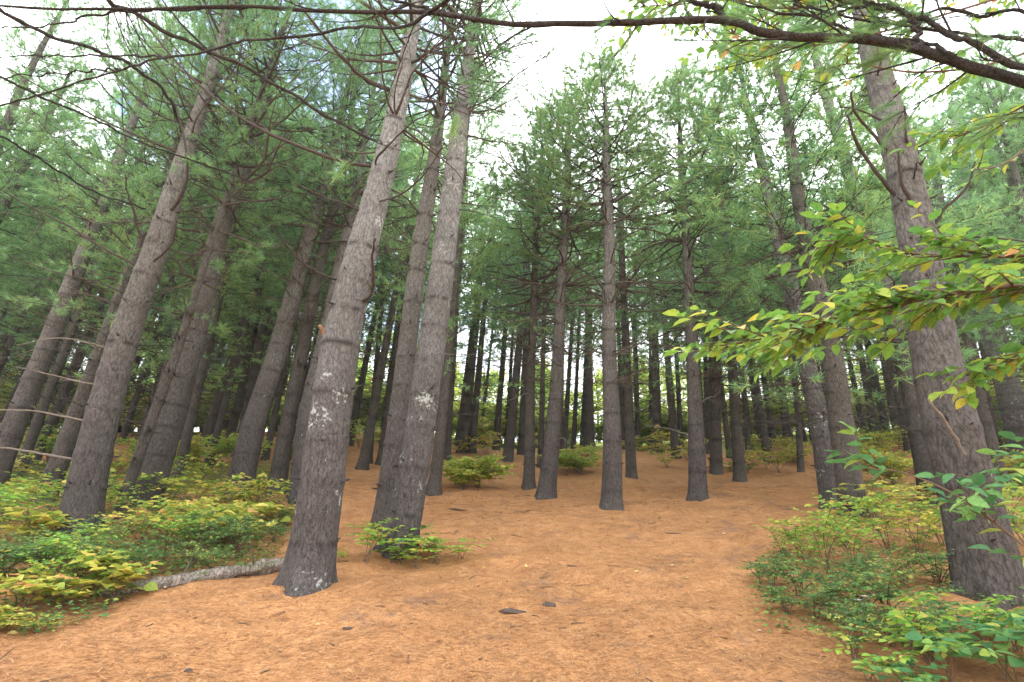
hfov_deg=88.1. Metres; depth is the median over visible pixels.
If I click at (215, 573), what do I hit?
fallen log
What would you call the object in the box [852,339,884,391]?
pine tree
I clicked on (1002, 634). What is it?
broadleaf plant
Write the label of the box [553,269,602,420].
pine tree
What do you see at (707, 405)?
pine tree
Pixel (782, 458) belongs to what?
shrub
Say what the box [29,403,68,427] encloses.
bush
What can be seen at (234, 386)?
bush
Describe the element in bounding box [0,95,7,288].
pine tree
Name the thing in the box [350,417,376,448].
shrub
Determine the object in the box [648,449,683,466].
shrub
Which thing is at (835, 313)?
pine tree
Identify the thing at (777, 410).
bush
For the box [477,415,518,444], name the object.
bush
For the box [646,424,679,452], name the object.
shrub
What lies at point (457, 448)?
shrub
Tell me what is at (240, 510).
shrub
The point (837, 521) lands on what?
shrub
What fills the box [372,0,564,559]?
pine tree
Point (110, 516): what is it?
shrub
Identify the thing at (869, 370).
pine tree
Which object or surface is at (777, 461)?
shrub
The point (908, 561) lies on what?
shrub
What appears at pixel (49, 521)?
shrub
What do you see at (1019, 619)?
broadleaf plant
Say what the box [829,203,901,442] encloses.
pine tree
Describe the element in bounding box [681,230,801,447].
pine tree
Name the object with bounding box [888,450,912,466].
shrub
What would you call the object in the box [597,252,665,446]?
pine tree
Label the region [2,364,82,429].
bush
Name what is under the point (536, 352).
pine tree
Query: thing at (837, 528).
shrub
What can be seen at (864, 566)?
shrub
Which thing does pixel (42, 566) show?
shrub
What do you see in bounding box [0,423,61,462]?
bush
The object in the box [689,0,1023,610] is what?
pine tree
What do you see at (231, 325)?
pine tree
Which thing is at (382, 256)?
pine tree
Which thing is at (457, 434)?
pine tree
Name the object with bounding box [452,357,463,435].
broadleaf tree
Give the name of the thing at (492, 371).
broadleaf tree
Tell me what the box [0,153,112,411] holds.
pine tree
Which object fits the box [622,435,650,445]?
shrub
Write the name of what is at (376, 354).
pine tree
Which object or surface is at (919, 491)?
shrub
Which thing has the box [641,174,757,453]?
pine tree
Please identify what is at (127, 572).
shrub
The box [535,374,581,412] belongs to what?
broadleaf tree
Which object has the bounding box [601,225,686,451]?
pine tree
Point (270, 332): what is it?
pine tree
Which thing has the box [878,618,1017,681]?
broadleaf plant
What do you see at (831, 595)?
shrub
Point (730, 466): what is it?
shrub
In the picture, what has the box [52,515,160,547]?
shrub
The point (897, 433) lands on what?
shrub
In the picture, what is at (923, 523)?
shrub
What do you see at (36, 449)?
bush
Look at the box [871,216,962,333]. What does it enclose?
pine tree
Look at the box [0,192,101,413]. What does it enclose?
pine tree
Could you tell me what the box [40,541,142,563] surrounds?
shrub
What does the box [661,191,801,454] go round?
pine tree
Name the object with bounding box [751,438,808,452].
shrub
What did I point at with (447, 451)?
pine tree
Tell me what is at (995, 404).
bush
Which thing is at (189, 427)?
pine tree
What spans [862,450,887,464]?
shrub
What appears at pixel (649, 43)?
sky
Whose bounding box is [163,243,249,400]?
pine tree
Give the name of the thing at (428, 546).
sprout
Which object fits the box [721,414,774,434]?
bush
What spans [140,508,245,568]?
shrub
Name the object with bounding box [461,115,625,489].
pine tree
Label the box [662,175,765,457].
pine tree
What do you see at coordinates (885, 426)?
shrub
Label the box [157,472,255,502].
shrub
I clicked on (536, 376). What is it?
pine tree
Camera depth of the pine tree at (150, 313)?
21.24 m
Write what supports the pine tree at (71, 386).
on the ground at (664, 480)
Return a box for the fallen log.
[101,544,284,596]
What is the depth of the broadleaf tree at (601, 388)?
30.35 m
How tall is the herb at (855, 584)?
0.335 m
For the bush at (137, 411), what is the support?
on the ground at (664, 480)
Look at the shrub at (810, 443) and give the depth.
17.35 m
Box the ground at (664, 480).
[0,430,1023,681]
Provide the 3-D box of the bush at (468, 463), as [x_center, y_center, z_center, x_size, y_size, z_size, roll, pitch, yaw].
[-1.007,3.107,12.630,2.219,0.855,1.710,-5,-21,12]
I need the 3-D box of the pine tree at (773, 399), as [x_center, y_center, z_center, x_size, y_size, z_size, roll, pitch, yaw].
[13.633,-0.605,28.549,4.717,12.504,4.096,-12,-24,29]
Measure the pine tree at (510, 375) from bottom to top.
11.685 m
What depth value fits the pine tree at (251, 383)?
16.06 m
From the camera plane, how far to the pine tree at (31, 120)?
16.44 m
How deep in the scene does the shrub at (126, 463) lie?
11.13 m
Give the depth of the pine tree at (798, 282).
22.78 m
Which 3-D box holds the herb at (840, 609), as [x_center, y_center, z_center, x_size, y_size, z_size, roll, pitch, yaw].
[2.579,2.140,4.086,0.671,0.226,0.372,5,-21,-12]
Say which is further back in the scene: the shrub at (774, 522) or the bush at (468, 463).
the bush at (468, 463)
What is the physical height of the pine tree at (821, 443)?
12.525 m
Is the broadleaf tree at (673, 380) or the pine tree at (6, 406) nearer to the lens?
the pine tree at (6, 406)
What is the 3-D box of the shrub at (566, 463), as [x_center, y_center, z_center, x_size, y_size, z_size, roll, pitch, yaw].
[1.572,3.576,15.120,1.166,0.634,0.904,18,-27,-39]
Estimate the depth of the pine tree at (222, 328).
12.53 m
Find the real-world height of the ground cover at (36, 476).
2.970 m
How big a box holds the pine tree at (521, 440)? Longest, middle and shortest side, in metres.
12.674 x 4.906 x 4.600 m
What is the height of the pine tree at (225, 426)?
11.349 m
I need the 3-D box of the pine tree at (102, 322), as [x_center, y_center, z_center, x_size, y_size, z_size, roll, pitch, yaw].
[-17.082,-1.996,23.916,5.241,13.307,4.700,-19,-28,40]
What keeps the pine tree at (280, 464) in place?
on the ground at (664, 480)
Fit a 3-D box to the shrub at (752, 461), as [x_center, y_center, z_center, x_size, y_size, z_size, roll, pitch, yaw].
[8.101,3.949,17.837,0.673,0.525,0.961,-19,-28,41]
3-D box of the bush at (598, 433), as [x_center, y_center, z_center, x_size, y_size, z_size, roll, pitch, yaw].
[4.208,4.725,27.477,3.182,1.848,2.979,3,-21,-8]
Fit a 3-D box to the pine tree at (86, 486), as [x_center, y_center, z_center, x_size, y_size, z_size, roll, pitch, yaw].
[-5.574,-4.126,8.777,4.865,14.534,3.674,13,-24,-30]
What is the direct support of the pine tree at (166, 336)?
on the ground at (664, 480)
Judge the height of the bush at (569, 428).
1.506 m
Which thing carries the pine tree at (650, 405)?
on the ground at (664, 480)
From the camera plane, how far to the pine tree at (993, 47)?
14.71 m
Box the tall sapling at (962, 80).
[600,0,1023,192]
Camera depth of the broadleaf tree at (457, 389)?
34.76 m
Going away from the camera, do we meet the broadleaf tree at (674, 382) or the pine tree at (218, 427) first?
the pine tree at (218, 427)
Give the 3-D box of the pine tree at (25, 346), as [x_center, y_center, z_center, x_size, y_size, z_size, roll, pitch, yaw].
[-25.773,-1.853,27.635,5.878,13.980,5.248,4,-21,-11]
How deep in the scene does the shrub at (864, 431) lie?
21.82 m
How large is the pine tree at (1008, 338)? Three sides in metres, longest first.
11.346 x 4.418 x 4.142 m
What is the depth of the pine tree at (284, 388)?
28.23 m
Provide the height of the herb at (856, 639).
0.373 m
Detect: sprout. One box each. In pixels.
[337,548,347,561]
[345,518,403,563]
[346,521,442,563]
[365,538,440,568]
[390,532,453,563]
[431,537,493,559]
[808,627,924,681]
[862,592,971,679]
[955,594,1023,647]
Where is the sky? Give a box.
[0,0,1023,441]
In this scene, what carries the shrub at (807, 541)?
on the ground at (664, 480)
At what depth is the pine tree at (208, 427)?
15.90 m
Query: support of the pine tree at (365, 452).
on the ground at (664, 480)
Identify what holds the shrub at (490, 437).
on the ground at (664, 480)
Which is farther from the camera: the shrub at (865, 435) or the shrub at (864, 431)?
the shrub at (864, 431)
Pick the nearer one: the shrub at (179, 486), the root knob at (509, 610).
the root knob at (509, 610)
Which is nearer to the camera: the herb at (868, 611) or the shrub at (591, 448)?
the herb at (868, 611)
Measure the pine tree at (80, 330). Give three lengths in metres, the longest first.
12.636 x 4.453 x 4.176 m
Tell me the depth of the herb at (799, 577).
4.81 m
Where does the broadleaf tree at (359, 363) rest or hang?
on the ground at (664, 480)
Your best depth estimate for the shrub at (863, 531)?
6.06 m
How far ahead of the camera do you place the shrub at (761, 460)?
16.51 m
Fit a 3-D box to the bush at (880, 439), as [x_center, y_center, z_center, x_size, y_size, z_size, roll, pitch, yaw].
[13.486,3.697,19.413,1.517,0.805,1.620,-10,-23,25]
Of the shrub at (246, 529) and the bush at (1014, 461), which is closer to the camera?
the shrub at (246, 529)
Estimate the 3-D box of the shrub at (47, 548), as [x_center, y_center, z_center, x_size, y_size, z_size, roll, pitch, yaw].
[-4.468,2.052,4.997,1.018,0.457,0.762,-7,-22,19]
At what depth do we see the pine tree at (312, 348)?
22.63 m
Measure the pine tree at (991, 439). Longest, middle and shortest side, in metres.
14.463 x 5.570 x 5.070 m
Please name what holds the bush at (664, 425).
on the ground at (664, 480)
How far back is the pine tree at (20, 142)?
13.39 m
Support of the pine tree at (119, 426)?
on the ground at (664, 480)
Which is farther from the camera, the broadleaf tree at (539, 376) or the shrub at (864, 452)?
the broadleaf tree at (539, 376)
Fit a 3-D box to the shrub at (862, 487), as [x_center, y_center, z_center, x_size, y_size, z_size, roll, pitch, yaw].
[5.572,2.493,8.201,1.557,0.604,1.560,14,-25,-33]
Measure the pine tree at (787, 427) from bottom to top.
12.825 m
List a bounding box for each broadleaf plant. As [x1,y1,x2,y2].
[851,657,949,681]
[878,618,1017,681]
[908,609,1023,681]
[945,601,1023,652]
[1003,610,1023,635]
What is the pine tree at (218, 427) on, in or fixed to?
on the ground at (664, 480)
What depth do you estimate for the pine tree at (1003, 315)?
21.25 m
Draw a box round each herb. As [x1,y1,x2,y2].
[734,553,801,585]
[738,561,780,583]
[745,462,758,472]
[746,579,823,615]
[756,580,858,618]
[759,550,856,596]
[791,607,892,660]
[804,577,925,612]
[812,601,878,631]
[833,561,964,612]
[838,594,944,647]
[851,599,975,663]
[887,549,953,584]
[898,592,972,629]
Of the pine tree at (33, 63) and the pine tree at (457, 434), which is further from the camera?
the pine tree at (457, 434)
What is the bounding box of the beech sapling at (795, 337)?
[662,104,1023,409]
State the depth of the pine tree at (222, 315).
17.60 m
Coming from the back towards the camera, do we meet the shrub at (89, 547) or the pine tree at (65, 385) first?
the pine tree at (65, 385)
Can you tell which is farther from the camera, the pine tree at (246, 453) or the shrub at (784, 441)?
the shrub at (784, 441)
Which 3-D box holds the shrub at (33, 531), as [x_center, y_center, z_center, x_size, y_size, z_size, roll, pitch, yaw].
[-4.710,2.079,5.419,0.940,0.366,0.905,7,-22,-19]
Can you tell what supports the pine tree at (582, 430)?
on the ground at (664, 480)
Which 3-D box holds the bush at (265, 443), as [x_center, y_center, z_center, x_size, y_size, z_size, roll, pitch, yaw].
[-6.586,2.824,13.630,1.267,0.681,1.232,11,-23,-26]
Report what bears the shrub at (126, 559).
on the ground at (664, 480)
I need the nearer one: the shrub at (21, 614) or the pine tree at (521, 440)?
the shrub at (21, 614)
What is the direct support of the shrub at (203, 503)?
on the ground at (664, 480)
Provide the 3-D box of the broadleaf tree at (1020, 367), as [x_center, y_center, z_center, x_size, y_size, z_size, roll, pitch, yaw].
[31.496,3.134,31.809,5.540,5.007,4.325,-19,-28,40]
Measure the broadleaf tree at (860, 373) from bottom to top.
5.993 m
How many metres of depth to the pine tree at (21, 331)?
23.29 m
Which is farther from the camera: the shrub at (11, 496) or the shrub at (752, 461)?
the shrub at (752, 461)
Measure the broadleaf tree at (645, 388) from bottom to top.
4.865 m
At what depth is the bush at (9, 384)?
23.07 m
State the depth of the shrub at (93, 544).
5.13 m
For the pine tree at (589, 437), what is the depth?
23.00 m
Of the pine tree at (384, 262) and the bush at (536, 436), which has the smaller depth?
the pine tree at (384, 262)
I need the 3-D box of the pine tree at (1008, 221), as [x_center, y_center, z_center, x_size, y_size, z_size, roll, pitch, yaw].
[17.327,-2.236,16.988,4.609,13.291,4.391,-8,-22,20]
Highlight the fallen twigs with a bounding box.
[0,459,1023,681]
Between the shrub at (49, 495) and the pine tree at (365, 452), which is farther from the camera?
the pine tree at (365, 452)
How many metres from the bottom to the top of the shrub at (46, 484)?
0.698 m
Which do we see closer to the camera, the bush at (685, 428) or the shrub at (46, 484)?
the shrub at (46, 484)
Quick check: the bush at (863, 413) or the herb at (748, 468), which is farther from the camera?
the bush at (863, 413)
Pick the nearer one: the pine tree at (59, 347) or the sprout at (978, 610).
the sprout at (978, 610)
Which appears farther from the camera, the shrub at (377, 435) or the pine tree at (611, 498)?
the shrub at (377, 435)
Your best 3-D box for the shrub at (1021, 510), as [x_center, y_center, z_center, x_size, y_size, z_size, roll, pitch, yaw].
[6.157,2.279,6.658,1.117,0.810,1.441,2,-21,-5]
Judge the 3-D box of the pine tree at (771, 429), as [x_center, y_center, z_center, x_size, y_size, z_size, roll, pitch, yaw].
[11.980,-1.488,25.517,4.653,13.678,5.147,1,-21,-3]
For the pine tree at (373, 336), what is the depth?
22.93 m
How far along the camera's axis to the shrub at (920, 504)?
6.66 m
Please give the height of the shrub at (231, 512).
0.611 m
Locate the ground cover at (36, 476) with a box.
[0,457,1023,656]
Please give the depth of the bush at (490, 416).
27.05 m
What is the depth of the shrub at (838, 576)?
4.95 m
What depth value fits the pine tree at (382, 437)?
16.50 m
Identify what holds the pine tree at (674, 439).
on the ground at (664, 480)
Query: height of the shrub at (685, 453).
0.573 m
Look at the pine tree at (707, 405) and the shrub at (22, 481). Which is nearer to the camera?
the shrub at (22, 481)
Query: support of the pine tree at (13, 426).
on the ground at (664, 480)
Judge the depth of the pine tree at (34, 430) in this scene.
12.85 m
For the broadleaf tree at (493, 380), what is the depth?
28.62 m
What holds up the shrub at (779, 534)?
on the ground at (664, 480)
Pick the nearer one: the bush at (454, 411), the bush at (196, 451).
the bush at (196, 451)
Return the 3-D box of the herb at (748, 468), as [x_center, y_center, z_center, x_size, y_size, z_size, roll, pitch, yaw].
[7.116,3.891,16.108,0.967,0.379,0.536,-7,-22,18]
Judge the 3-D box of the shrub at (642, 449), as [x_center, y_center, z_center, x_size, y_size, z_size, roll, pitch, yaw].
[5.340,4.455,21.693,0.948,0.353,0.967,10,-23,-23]
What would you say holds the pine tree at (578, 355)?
on the ground at (664, 480)
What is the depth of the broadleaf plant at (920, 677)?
3.11 m
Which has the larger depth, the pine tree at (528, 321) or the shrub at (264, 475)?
the pine tree at (528, 321)
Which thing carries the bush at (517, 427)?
on the ground at (664, 480)
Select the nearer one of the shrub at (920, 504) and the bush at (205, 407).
the shrub at (920, 504)
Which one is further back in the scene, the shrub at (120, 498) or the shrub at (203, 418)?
the shrub at (203, 418)
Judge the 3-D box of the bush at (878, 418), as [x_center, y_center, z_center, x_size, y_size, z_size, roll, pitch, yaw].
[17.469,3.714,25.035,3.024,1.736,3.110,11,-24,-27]
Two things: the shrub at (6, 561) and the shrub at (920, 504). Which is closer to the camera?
the shrub at (6, 561)
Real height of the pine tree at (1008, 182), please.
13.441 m
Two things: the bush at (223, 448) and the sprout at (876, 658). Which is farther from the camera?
the bush at (223, 448)
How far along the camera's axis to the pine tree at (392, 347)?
23.06 m
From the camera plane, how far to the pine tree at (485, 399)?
27.33 m
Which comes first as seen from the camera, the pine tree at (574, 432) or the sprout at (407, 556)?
the sprout at (407, 556)
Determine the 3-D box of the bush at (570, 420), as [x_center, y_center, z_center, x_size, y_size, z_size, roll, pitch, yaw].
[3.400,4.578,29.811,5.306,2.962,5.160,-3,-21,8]
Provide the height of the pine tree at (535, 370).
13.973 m
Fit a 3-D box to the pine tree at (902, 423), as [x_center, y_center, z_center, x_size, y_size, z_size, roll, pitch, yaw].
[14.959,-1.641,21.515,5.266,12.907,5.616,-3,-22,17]
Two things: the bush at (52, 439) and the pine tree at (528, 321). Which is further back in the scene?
the pine tree at (528, 321)
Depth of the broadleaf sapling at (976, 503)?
2.48 m
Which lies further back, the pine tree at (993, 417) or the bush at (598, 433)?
the bush at (598, 433)
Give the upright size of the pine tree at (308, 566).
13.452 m
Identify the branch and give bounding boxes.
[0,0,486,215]
[0,0,1023,158]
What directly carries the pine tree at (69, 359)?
on the ground at (664, 480)
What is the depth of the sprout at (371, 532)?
5.93 m
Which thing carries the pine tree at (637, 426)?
on the ground at (664, 480)
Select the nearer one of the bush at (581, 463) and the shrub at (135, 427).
the bush at (581, 463)
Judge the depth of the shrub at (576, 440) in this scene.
24.18 m
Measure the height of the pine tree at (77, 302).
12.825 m
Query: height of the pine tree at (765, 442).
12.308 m
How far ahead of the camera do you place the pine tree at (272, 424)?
14.97 m
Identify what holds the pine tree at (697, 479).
on the ground at (664, 480)
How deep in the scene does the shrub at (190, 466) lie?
10.51 m
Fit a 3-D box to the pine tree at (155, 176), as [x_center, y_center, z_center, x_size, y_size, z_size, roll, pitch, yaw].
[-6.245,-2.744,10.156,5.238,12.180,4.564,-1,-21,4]
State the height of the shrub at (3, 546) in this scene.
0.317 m
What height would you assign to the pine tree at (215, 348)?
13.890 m
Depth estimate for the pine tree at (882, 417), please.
24.16 m
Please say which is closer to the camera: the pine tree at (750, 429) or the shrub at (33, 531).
the shrub at (33, 531)
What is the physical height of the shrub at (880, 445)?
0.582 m
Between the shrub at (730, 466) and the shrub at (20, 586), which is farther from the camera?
the shrub at (730, 466)
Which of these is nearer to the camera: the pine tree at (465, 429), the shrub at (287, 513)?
the shrub at (287, 513)
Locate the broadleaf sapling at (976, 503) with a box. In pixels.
[824,399,1023,566]
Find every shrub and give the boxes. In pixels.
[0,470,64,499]
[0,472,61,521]
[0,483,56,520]
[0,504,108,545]
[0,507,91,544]
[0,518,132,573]
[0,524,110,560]
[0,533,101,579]
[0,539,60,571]
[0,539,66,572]
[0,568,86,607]
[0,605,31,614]
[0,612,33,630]
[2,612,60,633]
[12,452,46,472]
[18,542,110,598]
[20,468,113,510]
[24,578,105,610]
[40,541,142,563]
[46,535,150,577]
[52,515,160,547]
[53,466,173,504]
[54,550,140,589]
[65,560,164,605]
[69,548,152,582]
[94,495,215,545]
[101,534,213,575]
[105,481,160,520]
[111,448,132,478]
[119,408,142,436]
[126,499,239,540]
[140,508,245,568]
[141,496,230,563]
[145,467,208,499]
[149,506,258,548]
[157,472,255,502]
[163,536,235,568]
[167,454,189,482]
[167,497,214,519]
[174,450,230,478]
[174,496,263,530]
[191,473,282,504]
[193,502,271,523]
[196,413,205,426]
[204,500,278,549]
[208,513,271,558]
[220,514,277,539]
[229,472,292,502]
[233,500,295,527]
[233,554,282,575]
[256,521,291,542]
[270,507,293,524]
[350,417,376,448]
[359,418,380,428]
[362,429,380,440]
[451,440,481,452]
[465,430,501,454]
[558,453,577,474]
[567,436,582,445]
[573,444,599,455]
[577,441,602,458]
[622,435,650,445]
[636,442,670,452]
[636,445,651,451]
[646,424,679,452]
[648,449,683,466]
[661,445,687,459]
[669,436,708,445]
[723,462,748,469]
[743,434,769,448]
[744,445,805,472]
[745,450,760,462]
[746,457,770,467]
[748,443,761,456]
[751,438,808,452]
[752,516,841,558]
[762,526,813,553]
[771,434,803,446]
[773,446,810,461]
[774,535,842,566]
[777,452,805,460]
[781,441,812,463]
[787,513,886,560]
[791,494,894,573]
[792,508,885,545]
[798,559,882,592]
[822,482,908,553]
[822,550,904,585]
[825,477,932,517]
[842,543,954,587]
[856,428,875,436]
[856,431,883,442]
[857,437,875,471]
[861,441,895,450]
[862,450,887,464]
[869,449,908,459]
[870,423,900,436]
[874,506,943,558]
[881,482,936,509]
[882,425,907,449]
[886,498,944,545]
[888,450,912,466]
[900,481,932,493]
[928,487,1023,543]
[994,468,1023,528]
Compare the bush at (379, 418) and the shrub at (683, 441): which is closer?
the shrub at (683, 441)
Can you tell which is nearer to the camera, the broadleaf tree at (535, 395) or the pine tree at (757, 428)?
the pine tree at (757, 428)
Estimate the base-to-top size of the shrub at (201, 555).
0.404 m
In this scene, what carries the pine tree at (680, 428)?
on the ground at (664, 480)
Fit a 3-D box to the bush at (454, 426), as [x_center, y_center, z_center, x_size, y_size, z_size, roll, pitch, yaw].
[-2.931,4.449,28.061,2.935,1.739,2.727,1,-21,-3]
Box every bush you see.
[0,373,74,416]
[0,398,45,426]
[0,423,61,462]
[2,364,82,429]
[14,431,50,464]
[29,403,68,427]
[115,436,137,454]
[122,393,148,425]
[173,433,218,464]
[193,432,238,461]
[195,392,213,429]
[204,380,284,419]
[230,436,274,456]
[351,392,384,431]
[352,377,384,430]
[365,411,381,431]
[429,462,491,489]
[431,451,516,487]
[436,399,460,423]
[452,409,457,432]
[455,398,519,435]
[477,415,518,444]
[480,402,546,442]
[535,424,545,446]
[535,445,622,473]
[537,395,602,446]
[545,423,579,440]
[568,414,602,446]
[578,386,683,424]
[597,407,666,437]
[640,403,687,441]
[641,389,686,411]
[664,414,687,440]
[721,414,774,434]
[728,395,803,430]
[741,401,805,437]
[851,386,888,432]
[851,395,877,428]
[856,403,890,432]
[857,430,904,451]
[858,443,880,453]
[861,449,912,484]
[989,378,1023,410]
[990,389,998,416]
[1003,448,1023,485]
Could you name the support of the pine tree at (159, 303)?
on the ground at (664, 480)
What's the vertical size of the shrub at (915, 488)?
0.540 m
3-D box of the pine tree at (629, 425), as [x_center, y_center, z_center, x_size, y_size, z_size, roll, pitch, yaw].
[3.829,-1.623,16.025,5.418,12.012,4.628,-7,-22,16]
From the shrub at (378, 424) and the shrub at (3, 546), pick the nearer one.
the shrub at (3, 546)
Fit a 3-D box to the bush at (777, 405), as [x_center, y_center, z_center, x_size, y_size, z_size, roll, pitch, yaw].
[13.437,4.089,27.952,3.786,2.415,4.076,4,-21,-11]
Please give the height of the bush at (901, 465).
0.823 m
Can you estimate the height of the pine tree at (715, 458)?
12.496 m
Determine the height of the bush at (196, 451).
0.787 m
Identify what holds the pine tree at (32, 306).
on the ground at (664, 480)
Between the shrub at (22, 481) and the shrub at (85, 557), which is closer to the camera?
the shrub at (85, 557)
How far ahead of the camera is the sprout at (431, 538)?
6.04 m
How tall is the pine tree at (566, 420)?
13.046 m
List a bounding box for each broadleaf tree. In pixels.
[355,362,372,392]
[357,326,392,430]
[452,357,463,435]
[453,376,462,407]
[454,370,507,442]
[455,384,507,440]
[485,369,519,439]
[503,381,548,442]
[519,365,565,406]
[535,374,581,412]
[537,358,577,410]
[578,367,602,442]
[593,360,665,443]
[617,349,663,445]
[639,373,665,444]
[645,366,686,405]
[661,360,726,409]
[661,368,686,405]
[845,361,882,388]
[1016,363,1023,380]
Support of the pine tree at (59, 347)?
on the ground at (664, 480)
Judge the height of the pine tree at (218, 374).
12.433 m
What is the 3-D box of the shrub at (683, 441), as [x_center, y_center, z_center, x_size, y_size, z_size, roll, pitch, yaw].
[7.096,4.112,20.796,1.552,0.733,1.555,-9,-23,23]
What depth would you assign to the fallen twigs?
4.59 m
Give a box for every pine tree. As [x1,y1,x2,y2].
[0,0,137,314]
[0,0,220,484]
[0,0,316,435]
[0,0,343,540]
[0,12,216,477]
[0,48,128,393]
[0,74,95,349]
[0,78,164,404]
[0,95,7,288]
[0,97,205,464]
[0,101,69,313]
[0,132,110,408]
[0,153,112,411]
[0,159,28,321]
[0,184,59,398]
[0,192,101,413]
[0,195,54,393]
[0,207,112,424]
[0,207,198,436]
[0,285,63,390]
[0,288,71,388]
[9,160,142,422]
[14,51,321,429]
[18,0,287,503]
[23,284,87,431]
[41,304,102,431]
[53,209,132,395]
[55,120,270,420]
[59,218,181,391]
[76,225,193,400]
[80,196,230,444]
[81,58,349,477]
[84,275,167,431]
[91,226,212,432]
[111,0,388,518]
[122,0,360,506]
[128,0,545,596]
[131,161,250,450]
[134,205,240,395]
[141,90,341,464]
[144,167,283,408]
[152,139,326,446]
[155,149,280,439]
[157,203,263,432]
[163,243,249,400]
[199,298,261,432]
[201,110,338,452]
[206,226,315,432]
[207,132,338,456]
[209,207,330,436]
[209,223,335,403]
[211,115,386,460]
[224,0,417,494]
[248,4,423,495]
[251,120,411,402]
[254,3,440,504]
[265,130,373,396]
[275,289,324,430]
[278,92,436,417]
[279,209,377,433]
[280,167,387,405]
[307,135,483,469]
[324,108,465,463]
[345,0,545,531]
[349,144,440,445]
[352,204,402,405]
[357,103,496,465]
[362,213,460,433]
[363,262,428,392]
[366,44,553,495]
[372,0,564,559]
[418,157,517,460]
[424,194,542,452]
[452,196,517,445]
[453,163,531,452]
[456,280,515,443]
[459,204,555,449]
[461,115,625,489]
[462,187,575,461]
[464,265,538,440]
[465,70,674,499]
[471,198,564,454]
[487,219,577,431]
[489,164,600,467]
[494,250,551,413]
[495,207,573,421]
[500,27,733,510]
[505,221,640,451]
[535,256,584,408]
[538,200,630,448]
[545,128,710,478]
[545,226,643,445]
[547,224,629,448]
[551,199,638,451]
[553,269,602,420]
[571,53,798,501]
[575,224,657,449]
[596,161,713,458]
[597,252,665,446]
[600,208,666,450]
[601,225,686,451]
[615,146,831,474]
[615,237,679,448]
[616,111,815,481]
[626,225,703,422]
[630,226,708,449]
[631,0,1023,517]
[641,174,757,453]
[646,21,961,509]
[647,227,703,401]
[655,253,735,449]
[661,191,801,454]
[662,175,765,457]
[678,187,798,463]
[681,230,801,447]
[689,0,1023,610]
[695,270,773,445]
[721,200,884,471]
[729,4,1023,504]
[740,215,799,444]
[748,226,801,443]
[753,185,867,426]
[757,218,865,415]
[763,287,799,439]
[773,185,877,400]
[773,261,837,440]
[779,265,839,442]
[814,167,910,450]
[816,213,901,436]
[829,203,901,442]
[829,238,890,438]
[833,269,883,433]
[837,202,901,403]
[845,30,1023,489]
[847,271,885,430]
[849,272,895,403]
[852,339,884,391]
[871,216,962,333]
[881,125,1004,391]
[890,178,1023,451]
[914,95,1023,472]
[925,24,1023,406]
[926,64,1023,443]
[929,55,1023,447]
[945,192,1023,415]
[951,86,1023,382]
[957,124,1023,307]
[970,309,1022,403]
[978,339,1018,428]
[987,152,1021,325]
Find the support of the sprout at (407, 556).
on the ground at (664, 480)
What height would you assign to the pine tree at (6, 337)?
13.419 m
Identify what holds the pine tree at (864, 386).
on the ground at (664, 480)
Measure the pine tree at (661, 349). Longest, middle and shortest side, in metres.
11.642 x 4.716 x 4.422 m
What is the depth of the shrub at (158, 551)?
5.30 m
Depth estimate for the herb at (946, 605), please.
4.00 m
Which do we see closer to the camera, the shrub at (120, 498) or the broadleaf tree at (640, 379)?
the shrub at (120, 498)
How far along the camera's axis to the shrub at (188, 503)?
6.44 m
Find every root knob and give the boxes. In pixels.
[499,608,525,613]
[542,601,555,606]
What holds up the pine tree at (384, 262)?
on the ground at (664, 480)
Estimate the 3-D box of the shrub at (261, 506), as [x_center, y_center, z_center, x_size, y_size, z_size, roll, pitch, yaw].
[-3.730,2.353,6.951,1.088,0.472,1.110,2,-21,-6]
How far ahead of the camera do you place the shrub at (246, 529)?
6.02 m
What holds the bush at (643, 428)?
on the ground at (664, 480)
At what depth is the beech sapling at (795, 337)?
2.97 m
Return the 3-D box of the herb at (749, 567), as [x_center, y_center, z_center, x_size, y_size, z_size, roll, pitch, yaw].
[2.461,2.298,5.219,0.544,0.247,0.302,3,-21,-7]
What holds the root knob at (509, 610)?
on the ground at (664, 480)
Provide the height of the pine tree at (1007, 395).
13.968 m
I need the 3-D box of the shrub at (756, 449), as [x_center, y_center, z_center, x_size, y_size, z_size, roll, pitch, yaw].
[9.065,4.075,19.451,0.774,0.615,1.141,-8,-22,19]
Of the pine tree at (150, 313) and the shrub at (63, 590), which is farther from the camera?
the pine tree at (150, 313)
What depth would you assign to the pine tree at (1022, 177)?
16.62 m
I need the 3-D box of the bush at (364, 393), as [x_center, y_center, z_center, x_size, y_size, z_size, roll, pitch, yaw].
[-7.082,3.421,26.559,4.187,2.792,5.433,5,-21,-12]
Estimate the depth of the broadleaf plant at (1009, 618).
3.97 m
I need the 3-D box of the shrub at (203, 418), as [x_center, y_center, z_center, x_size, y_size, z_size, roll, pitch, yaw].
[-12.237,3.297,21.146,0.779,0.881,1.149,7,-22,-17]
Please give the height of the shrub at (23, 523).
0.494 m
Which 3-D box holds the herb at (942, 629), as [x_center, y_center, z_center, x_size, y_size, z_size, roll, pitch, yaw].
[2.842,2.042,3.689,0.616,0.433,0.866,0,-21,1]
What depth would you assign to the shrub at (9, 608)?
4.05 m
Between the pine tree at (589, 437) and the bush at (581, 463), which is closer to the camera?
the bush at (581, 463)
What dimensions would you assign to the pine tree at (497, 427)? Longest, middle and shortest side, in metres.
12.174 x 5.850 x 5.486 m
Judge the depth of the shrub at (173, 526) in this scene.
5.62 m

